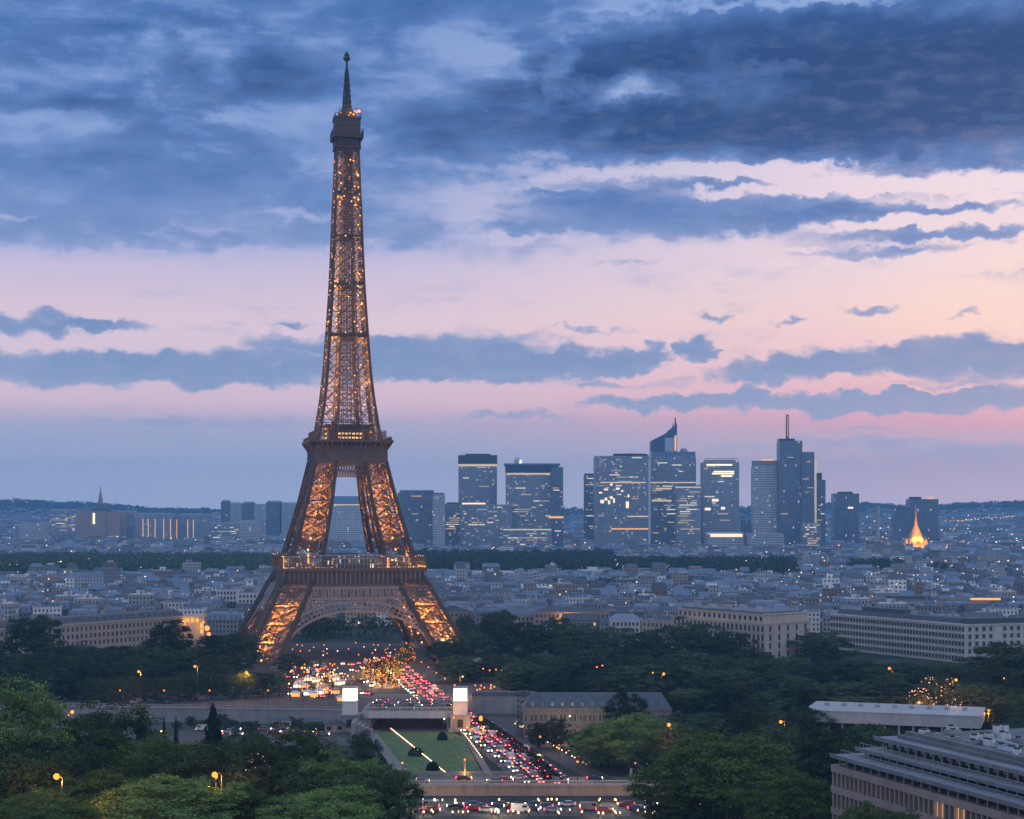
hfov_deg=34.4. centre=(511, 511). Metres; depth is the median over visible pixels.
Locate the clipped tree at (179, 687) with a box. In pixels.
[162,675,194,700]
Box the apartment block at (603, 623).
[597,617,609,634]
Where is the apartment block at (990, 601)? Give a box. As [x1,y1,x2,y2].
[988,600,1003,603]
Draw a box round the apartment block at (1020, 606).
[1018,604,1023,610]
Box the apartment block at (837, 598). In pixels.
[830,594,847,603]
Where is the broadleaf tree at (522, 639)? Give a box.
[495,621,556,657]
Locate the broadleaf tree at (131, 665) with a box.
[99,657,151,684]
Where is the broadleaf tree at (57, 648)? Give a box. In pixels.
[35,646,75,667]
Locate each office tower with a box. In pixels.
[398,490,433,545]
[445,502,459,545]
[458,454,496,503]
[504,457,559,527]
[549,467,562,544]
[584,474,592,539]
[593,453,650,544]
[649,417,695,544]
[700,458,738,543]
[740,520,750,540]
[777,415,801,544]
[801,452,816,522]
[815,473,825,542]
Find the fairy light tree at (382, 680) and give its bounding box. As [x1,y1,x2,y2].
[378,676,386,687]
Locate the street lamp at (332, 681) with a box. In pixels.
[332,665,332,697]
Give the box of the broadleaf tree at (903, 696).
[881,691,913,703]
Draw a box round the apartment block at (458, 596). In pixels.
[447,592,473,600]
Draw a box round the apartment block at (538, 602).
[527,598,547,605]
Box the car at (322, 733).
[316,731,329,735]
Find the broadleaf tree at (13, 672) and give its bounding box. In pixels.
[0,664,44,694]
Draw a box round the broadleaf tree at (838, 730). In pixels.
[824,726,878,762]
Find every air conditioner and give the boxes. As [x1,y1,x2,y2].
[918,728,929,733]
[925,730,940,736]
[944,728,960,734]
[945,735,959,740]
[947,724,954,728]
[965,738,979,744]
[970,733,978,739]
[977,732,984,738]
[983,738,995,746]
[985,732,993,738]
[993,724,1000,733]
[995,742,1007,746]
[998,730,1006,739]
[1000,723,1008,731]
[1012,736,1023,742]
[1012,747,1021,754]
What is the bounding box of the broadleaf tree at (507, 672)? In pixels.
[488,662,557,690]
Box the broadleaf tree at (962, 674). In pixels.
[929,663,985,681]
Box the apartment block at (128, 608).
[101,602,132,611]
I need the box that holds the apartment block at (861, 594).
[842,591,868,596]
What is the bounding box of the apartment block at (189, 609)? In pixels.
[175,603,206,614]
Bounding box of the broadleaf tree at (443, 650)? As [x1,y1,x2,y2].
[419,642,469,661]
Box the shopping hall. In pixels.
[705,532,743,547]
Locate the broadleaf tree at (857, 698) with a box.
[810,692,878,702]
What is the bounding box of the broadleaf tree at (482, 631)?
[474,620,500,642]
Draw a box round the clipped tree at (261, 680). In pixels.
[248,673,276,696]
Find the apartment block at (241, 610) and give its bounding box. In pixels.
[207,606,244,622]
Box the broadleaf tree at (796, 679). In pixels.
[769,672,821,696]
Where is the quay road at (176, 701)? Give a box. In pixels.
[2,677,384,714]
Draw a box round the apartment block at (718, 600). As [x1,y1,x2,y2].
[702,597,733,606]
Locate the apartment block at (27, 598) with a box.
[22,593,43,603]
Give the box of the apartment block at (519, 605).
[503,601,532,608]
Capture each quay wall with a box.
[48,703,341,724]
[471,691,534,713]
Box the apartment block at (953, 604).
[944,598,966,612]
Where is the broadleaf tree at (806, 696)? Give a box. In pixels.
[771,685,828,719]
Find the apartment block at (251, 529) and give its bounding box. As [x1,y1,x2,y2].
[240,520,260,541]
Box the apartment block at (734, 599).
[703,595,737,606]
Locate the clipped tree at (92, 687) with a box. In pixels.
[77,678,109,702]
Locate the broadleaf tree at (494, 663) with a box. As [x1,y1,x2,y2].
[470,655,519,677]
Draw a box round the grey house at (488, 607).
[475,605,501,614]
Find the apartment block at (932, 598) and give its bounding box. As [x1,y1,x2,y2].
[925,597,945,599]
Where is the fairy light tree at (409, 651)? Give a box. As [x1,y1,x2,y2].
[402,642,415,663]
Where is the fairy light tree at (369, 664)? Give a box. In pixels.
[365,659,373,672]
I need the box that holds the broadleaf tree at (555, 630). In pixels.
[532,616,577,656]
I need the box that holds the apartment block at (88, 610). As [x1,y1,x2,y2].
[67,606,100,615]
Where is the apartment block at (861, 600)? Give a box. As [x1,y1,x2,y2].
[842,594,871,605]
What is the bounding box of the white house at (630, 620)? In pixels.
[609,612,640,645]
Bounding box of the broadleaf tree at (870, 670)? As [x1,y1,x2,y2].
[846,662,909,681]
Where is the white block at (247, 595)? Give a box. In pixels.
[237,587,259,602]
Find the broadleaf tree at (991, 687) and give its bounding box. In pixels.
[955,682,1012,706]
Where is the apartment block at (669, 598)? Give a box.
[652,595,672,601]
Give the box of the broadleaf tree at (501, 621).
[478,609,524,654]
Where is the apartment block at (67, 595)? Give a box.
[55,591,82,600]
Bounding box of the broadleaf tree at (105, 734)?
[50,697,164,817]
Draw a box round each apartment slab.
[221,500,231,521]
[230,502,241,521]
[242,502,255,519]
[254,504,265,534]
[266,501,281,535]
[280,502,297,536]
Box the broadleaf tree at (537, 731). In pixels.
[526,722,547,747]
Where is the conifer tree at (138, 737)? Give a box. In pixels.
[134,710,150,775]
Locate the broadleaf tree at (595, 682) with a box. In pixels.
[565,675,610,691]
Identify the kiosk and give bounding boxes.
[628,762,647,777]
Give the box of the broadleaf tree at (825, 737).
[799,728,848,767]
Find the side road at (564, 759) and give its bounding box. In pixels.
[476,714,621,782]
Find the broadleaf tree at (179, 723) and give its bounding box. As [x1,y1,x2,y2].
[170,721,182,728]
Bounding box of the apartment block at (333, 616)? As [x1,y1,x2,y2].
[316,606,337,624]
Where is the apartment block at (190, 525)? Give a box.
[175,514,212,539]
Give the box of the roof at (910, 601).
[845,595,988,610]
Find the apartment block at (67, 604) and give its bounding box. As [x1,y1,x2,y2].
[51,598,72,612]
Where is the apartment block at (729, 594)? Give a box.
[723,592,737,598]
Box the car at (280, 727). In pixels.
[274,724,287,729]
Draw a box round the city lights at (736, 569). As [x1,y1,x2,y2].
[4,516,1012,604]
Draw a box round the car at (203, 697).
[198,695,208,700]
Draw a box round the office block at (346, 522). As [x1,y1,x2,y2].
[317,496,364,543]
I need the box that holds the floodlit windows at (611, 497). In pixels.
[599,484,628,507]
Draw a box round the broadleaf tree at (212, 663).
[189,649,234,683]
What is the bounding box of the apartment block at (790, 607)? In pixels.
[771,604,798,608]
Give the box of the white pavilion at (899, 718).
[808,701,985,733]
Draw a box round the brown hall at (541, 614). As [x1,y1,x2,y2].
[533,605,609,639]
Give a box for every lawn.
[377,732,442,774]
[397,732,482,774]
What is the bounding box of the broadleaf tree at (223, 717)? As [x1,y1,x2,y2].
[216,714,229,726]
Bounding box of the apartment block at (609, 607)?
[605,604,628,609]
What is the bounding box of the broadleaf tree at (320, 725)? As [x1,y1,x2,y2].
[304,722,324,729]
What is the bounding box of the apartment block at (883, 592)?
[871,588,899,595]
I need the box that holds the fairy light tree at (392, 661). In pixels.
[387,656,396,671]
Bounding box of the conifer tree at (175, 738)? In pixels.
[173,717,178,743]
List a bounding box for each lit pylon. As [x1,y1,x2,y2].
[339,686,361,731]
[448,686,472,731]
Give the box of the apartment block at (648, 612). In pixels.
[642,609,664,614]
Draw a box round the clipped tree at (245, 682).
[232,670,257,697]
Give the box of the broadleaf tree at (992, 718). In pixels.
[969,701,1021,729]
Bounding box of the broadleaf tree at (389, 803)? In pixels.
[340,760,426,818]
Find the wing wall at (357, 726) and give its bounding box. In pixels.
[351,718,372,736]
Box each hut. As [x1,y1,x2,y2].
[270,716,291,728]
[302,717,322,728]
[324,720,344,731]
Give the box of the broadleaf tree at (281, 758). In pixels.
[232,720,340,813]
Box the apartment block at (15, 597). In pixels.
[2,591,19,601]
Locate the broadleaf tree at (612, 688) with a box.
[597,677,647,691]
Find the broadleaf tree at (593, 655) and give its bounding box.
[561,648,627,678]
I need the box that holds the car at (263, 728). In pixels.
[258,726,270,730]
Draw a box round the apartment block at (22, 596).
[19,589,46,603]
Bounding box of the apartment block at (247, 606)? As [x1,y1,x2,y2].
[235,603,260,616]
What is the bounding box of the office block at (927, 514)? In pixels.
[906,497,937,540]
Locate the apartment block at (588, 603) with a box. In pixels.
[575,599,604,608]
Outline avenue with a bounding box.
[368,655,575,782]
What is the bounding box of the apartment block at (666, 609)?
[657,606,671,614]
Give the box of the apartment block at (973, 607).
[958,601,991,612]
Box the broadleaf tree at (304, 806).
[254,783,387,818]
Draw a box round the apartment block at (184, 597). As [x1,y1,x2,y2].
[170,593,188,599]
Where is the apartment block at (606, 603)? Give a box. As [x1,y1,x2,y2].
[593,598,608,608]
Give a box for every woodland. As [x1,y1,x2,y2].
[0,549,304,571]
[396,547,800,574]
[846,557,954,569]
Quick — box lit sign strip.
[970,598,1000,599]
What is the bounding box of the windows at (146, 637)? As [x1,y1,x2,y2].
[17,633,183,652]
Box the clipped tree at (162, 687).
[149,678,174,701]
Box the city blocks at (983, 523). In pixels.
[0,507,1023,537]
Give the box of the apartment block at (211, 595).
[202,591,215,599]
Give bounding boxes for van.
[511,803,529,812]
[580,801,598,810]
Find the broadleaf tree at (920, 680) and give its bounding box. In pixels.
[907,672,961,681]
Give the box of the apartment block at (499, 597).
[480,592,505,601]
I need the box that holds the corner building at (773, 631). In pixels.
[673,602,810,663]
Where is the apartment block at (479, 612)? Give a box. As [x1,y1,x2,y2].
[474,605,498,629]
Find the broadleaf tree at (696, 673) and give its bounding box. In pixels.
[672,664,719,691]
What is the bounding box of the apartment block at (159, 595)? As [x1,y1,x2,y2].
[144,589,163,602]
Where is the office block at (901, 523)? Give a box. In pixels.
[892,507,910,540]
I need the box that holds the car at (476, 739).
[473,736,480,743]
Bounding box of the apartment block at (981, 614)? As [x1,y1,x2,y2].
[961,610,1002,617]
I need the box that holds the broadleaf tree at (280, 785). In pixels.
[214,765,331,818]
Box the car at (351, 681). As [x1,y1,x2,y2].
[344,679,353,683]
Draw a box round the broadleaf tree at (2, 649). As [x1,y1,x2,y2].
[0,640,18,666]
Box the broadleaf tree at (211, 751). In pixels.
[151,740,268,810]
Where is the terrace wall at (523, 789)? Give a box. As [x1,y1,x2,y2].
[322,780,719,795]
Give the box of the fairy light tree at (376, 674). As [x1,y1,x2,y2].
[371,669,379,680]
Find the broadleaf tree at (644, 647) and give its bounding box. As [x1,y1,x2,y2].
[621,631,671,659]
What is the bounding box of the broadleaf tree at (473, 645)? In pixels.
[446,631,498,658]
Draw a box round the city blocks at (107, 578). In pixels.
[0,550,1023,604]
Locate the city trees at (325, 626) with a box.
[1,547,1006,641]
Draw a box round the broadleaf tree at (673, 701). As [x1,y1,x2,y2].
[664,695,703,717]
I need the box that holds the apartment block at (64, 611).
[62,607,67,615]
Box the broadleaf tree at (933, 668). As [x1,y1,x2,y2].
[922,663,965,680]
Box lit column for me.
[463,759,465,774]
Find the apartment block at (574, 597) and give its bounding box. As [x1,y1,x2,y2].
[564,592,589,604]
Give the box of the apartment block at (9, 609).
[0,599,18,619]
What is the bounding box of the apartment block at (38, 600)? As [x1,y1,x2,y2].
[24,598,51,603]
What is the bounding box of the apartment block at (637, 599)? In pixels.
[632,598,649,600]
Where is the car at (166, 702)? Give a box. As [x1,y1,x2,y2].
[161,701,172,703]
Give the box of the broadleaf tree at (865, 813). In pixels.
[839,800,891,818]
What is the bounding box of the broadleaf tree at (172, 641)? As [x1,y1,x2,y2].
[139,618,194,660]
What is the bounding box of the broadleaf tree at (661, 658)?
[651,656,704,672]
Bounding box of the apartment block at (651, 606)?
[632,602,659,610]
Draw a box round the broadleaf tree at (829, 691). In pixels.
[814,685,841,696]
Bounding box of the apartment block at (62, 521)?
[50,509,79,535]
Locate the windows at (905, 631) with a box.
[830,624,964,659]
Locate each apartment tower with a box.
[433,493,444,545]
[751,459,777,532]
[800,523,820,546]
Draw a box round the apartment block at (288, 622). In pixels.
[276,609,306,634]
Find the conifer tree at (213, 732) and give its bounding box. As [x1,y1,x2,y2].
[200,703,223,748]
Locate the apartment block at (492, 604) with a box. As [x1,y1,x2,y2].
[484,601,504,605]
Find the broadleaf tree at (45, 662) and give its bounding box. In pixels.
[17,651,67,675]
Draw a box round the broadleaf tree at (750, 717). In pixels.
[715,702,768,740]
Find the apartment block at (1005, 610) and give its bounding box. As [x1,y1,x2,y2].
[985,603,1018,616]
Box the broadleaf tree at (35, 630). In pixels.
[3,613,67,660]
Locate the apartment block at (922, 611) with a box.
[915,609,931,612]
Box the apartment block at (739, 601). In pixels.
[737,597,763,605]
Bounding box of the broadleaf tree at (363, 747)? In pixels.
[342,729,386,772]
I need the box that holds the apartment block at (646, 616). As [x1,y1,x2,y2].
[637,615,652,637]
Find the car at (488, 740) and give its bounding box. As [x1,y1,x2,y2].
[485,738,492,742]
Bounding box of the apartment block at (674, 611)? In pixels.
[670,601,692,615]
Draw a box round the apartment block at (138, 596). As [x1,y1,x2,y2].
[128,590,154,603]
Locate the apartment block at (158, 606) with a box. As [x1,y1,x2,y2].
[142,601,163,609]
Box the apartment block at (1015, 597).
[1007,594,1023,601]
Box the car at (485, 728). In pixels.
[482,725,488,731]
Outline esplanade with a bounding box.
[0,643,575,745]
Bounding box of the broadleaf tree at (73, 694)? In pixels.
[47,673,99,698]
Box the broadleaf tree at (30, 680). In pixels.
[14,672,57,696]
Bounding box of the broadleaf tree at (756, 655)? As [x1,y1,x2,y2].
[726,649,775,663]
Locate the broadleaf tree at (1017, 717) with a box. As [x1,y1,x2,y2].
[1006,711,1023,727]
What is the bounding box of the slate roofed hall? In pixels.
[522,692,671,737]
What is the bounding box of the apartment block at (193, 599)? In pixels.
[188,596,199,602]
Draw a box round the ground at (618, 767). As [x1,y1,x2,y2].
[0,503,1021,818]
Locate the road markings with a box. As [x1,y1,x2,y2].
[406,811,630,811]
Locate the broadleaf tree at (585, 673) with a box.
[555,659,611,680]
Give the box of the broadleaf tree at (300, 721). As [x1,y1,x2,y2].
[294,718,304,726]
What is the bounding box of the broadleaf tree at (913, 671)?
[884,661,933,681]
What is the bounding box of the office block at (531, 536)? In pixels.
[502,528,551,545]
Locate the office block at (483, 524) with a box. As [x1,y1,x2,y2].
[460,504,511,545]
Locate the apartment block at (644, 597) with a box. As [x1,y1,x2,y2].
[635,594,653,598]
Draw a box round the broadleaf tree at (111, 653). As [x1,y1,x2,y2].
[75,647,128,673]
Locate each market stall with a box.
[290,691,300,699]
[293,682,301,690]
[299,683,308,690]
[303,675,312,682]
[303,689,311,697]
[307,691,318,699]
[311,677,320,681]
[314,688,324,696]
[330,688,338,696]
[335,680,342,687]
[335,695,341,703]
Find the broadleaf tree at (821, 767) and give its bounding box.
[759,728,882,805]
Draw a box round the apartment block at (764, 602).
[750,597,781,606]
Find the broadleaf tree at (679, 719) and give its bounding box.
[656,713,708,742]
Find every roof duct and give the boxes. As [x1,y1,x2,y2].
[992,738,1017,746]
[995,745,1023,750]
[996,747,1011,752]
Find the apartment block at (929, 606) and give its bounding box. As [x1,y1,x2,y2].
[914,601,946,611]
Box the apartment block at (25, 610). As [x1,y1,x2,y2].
[17,601,33,618]
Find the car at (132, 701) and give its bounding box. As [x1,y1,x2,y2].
[129,698,141,703]
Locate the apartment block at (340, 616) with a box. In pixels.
[331,603,353,621]
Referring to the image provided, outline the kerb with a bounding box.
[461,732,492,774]
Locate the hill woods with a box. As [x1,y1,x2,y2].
[0,498,1023,520]
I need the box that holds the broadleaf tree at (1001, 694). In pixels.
[971,690,1020,713]
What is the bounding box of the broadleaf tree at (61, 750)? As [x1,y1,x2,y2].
[0,737,110,802]
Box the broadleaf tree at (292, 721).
[284,716,297,725]
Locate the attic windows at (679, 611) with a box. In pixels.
[679,611,761,620]
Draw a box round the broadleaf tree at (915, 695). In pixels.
[900,692,966,704]
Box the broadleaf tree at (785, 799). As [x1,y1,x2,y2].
[724,766,831,818]
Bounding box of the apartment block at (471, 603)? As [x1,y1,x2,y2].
[444,599,476,608]
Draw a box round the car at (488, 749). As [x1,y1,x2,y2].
[485,747,492,751]
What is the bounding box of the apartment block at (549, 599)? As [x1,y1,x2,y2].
[540,595,565,605]
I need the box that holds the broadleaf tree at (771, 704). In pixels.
[748,689,800,714]
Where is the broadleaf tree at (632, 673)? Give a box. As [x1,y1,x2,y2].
[603,664,675,691]
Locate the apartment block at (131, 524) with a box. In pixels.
[116,511,137,537]
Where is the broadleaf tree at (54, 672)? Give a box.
[30,667,86,698]
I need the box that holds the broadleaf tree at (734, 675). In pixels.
[703,667,767,690]
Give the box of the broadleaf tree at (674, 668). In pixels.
[646,663,692,692]
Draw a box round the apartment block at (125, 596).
[120,593,127,599]
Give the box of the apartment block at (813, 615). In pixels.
[794,605,820,634]
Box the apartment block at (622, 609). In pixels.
[609,606,642,616]
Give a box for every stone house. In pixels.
[505,607,533,635]
[641,613,673,652]
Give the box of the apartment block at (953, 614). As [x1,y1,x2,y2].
[934,611,960,616]
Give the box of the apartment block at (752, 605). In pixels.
[743,603,768,608]
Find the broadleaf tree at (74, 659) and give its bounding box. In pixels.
[56,647,111,681]
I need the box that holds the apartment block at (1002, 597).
[982,592,1006,602]
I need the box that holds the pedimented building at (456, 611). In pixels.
[433,602,472,634]
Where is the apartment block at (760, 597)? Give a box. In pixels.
[743,595,765,598]
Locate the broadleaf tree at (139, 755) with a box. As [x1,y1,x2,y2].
[86,728,243,815]
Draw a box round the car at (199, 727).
[195,724,207,730]
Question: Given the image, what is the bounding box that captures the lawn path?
[390,731,449,775]
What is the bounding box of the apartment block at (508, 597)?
[505,593,529,599]
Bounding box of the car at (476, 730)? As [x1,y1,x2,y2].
[473,727,479,733]
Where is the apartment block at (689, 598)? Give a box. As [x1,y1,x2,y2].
[672,594,703,601]
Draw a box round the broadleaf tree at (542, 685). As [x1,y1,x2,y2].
[502,670,576,691]
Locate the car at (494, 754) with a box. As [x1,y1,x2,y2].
[492,752,499,757]
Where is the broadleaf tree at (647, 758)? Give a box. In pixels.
[626,742,679,782]
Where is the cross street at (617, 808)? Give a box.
[404,803,636,815]
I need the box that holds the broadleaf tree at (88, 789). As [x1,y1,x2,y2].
[47,768,161,818]
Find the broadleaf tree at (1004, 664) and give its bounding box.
[964,640,1023,691]
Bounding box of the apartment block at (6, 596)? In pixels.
[0,593,11,601]
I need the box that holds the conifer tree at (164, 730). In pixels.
[161,719,166,752]
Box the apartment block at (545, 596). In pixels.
[536,593,561,598]
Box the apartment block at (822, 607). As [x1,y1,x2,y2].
[808,603,833,610]
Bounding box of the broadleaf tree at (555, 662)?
[500,653,580,678]
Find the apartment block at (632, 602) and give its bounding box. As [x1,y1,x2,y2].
[630,600,648,605]
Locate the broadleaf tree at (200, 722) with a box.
[191,720,205,728]
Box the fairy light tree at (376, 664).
[372,658,382,673]
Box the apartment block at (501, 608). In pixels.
[486,604,516,610]
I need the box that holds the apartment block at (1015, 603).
[1005,601,1023,606]
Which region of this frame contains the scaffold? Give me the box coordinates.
[517,690,528,732]
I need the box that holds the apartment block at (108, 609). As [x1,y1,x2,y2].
[102,604,126,612]
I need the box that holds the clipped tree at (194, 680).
[181,673,211,699]
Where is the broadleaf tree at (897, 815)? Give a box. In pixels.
[887,809,921,818]
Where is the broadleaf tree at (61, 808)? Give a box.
[0,787,103,818]
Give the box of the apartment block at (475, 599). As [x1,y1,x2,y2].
[467,596,495,603]
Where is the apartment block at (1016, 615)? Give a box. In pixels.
[1009,613,1023,616]
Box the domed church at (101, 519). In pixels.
[77,486,125,539]
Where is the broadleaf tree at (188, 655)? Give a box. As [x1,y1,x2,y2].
[162,648,219,682]
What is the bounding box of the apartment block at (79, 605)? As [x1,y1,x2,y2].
[72,601,103,610]
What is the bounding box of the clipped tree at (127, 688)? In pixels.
[112,675,144,703]
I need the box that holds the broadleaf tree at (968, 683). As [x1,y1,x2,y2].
[923,678,987,691]
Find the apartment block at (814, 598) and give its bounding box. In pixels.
[802,593,829,604]
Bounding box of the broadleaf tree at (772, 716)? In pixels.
[744,710,802,741]
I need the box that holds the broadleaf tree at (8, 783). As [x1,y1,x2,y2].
[0,749,78,818]
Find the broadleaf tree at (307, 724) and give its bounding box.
[301,722,316,729]
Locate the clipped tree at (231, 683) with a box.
[214,673,244,698]
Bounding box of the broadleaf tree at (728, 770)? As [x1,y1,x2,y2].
[620,729,809,818]
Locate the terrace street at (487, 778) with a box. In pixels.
[407,777,682,782]
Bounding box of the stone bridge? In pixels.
[360,694,452,729]
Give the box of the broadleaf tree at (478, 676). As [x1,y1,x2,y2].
[447,662,498,679]
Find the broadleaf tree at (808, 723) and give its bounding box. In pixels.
[772,706,836,744]
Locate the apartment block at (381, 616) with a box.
[375,600,393,625]
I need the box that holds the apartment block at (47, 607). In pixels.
[32,601,62,615]
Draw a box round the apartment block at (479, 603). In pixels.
[475,598,494,608]
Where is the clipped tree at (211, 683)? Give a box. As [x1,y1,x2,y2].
[198,673,227,698]
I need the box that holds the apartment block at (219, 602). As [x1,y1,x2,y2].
[204,595,225,606]
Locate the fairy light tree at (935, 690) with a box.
[915,673,961,705]
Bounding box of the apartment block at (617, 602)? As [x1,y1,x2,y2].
[606,599,625,604]
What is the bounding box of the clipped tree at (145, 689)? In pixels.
[131,677,159,701]
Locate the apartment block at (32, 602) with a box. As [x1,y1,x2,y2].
[28,599,41,604]
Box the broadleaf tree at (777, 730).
[725,721,818,789]
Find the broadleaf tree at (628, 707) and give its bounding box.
[600,691,656,753]
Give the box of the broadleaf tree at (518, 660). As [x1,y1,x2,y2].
[496,656,544,680]
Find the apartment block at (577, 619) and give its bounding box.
[561,611,595,639]
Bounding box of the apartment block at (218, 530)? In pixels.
[210,522,239,542]
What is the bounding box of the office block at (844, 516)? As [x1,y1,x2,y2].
[831,492,858,542]
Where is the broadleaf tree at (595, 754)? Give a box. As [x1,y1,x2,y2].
[569,718,629,766]
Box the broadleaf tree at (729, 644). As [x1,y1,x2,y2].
[703,630,759,662]
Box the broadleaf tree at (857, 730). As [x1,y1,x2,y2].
[819,722,896,753]
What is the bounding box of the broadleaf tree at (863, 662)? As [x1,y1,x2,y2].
[831,658,883,681]
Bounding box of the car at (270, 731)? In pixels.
[267,729,280,733]
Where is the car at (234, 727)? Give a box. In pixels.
[228,726,240,730]
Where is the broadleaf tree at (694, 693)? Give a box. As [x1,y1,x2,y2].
[667,688,731,714]
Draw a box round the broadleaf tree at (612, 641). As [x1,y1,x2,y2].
[581,626,640,660]
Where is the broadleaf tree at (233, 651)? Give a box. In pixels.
[214,631,264,672]
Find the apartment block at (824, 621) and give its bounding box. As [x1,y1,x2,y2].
[820,607,838,637]
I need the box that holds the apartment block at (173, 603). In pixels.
[163,597,191,609]
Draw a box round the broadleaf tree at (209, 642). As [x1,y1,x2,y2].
[194,634,232,659]
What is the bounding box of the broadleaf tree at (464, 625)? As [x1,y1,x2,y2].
[455,615,477,637]
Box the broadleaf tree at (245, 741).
[231,739,273,762]
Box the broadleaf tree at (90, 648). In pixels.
[67,640,101,660]
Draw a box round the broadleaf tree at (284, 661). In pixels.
[270,654,310,671]
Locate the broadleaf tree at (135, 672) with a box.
[124,655,184,684]
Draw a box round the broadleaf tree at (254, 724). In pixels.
[238,721,260,729]
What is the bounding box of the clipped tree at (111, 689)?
[97,679,125,701]
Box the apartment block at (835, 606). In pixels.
[830,601,848,609]
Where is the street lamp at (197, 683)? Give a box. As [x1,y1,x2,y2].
[194,665,197,706]
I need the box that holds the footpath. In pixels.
[369,731,414,776]
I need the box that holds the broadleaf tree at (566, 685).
[545,678,589,691]
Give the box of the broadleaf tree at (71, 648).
[36,639,80,671]
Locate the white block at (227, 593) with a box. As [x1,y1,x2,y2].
[216,583,239,606]
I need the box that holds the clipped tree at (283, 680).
[264,670,293,695]
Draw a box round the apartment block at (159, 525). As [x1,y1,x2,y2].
[138,513,174,539]
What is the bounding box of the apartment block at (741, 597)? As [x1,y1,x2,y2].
[738,595,756,598]
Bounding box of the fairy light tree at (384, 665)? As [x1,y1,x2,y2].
[378,658,391,676]
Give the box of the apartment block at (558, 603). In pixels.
[553,600,573,605]
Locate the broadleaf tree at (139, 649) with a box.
[123,643,172,666]
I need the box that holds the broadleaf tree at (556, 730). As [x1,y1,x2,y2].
[541,717,571,748]
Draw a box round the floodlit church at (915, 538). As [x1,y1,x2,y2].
[903,506,927,547]
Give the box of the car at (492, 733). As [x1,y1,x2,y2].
[489,730,495,736]
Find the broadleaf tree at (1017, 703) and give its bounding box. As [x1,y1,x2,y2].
[987,693,1023,723]
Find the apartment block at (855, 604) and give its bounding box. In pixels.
[839,601,868,609]
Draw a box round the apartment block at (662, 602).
[651,597,669,605]
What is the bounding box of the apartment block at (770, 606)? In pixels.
[766,601,787,608]
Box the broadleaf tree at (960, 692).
[938,684,975,705]
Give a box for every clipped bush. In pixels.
[408,747,423,756]
[426,761,439,770]
[437,732,447,739]
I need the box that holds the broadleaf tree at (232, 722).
[223,719,238,727]
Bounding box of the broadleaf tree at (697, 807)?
[639,777,716,818]
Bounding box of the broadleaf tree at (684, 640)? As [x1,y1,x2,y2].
[643,615,729,660]
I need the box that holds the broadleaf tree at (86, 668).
[65,662,118,697]
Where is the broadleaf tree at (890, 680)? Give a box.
[861,673,919,695]
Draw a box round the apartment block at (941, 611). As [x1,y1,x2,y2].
[933,609,956,613]
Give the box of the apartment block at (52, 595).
[48,593,75,599]
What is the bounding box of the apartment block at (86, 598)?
[73,594,103,603]
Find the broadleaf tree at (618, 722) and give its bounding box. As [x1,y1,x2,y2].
[579,712,703,764]
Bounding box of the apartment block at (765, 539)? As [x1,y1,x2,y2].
[746,533,783,545]
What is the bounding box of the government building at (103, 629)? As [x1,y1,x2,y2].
[0,607,186,659]
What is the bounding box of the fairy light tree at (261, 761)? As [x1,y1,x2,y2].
[245,747,270,786]
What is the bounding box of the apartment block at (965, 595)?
[956,591,974,597]
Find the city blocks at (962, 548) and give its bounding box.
[0,533,1023,563]
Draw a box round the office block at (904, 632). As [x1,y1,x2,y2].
[829,606,1023,662]
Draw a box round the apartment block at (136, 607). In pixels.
[131,603,155,610]
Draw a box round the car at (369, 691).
[366,689,372,694]
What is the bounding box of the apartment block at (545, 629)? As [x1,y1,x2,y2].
[535,620,552,642]
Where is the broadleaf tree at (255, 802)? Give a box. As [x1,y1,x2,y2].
[198,783,291,818]
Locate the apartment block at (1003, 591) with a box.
[988,587,1016,599]
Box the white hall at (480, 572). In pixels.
[472,569,513,574]
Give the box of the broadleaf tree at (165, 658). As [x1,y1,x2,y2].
[147,650,195,684]
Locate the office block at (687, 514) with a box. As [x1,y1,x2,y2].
[675,485,700,544]
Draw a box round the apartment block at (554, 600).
[550,597,566,605]
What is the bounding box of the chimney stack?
[875,506,879,538]
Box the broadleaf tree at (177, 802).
[83,773,264,818]
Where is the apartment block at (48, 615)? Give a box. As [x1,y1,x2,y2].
[33,612,59,616]
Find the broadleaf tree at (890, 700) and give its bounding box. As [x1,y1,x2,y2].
[855,690,907,703]
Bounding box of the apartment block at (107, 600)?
[104,595,122,605]
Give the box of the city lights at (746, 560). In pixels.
[46,515,1023,601]
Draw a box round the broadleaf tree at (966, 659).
[952,656,986,667]
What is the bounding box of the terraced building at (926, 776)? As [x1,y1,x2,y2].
[829,728,1023,818]
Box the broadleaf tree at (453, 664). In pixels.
[430,654,484,681]
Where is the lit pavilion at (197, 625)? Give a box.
[184,615,210,646]
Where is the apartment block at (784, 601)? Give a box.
[777,599,799,606]
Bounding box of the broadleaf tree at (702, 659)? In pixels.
[652,648,724,677]
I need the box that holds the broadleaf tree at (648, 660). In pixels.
[609,654,658,679]
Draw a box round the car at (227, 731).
[222,729,234,733]
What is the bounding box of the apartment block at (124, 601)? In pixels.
[119,598,127,603]
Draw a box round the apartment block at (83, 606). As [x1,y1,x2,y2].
[80,603,98,608]
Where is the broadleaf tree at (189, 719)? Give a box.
[185,716,195,726]
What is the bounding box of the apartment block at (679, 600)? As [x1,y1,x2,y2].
[668,598,692,605]
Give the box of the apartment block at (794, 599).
[764,595,798,601]
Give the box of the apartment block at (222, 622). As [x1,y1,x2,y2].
[207,609,242,634]
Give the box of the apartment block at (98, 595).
[88,592,105,597]
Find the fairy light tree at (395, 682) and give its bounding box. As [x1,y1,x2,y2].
[392,676,398,686]
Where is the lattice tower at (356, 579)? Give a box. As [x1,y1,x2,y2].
[229,52,480,667]
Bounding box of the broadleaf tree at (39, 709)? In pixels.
[0,671,87,792]
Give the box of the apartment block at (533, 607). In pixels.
[522,603,543,608]
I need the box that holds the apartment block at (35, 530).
[19,522,49,540]

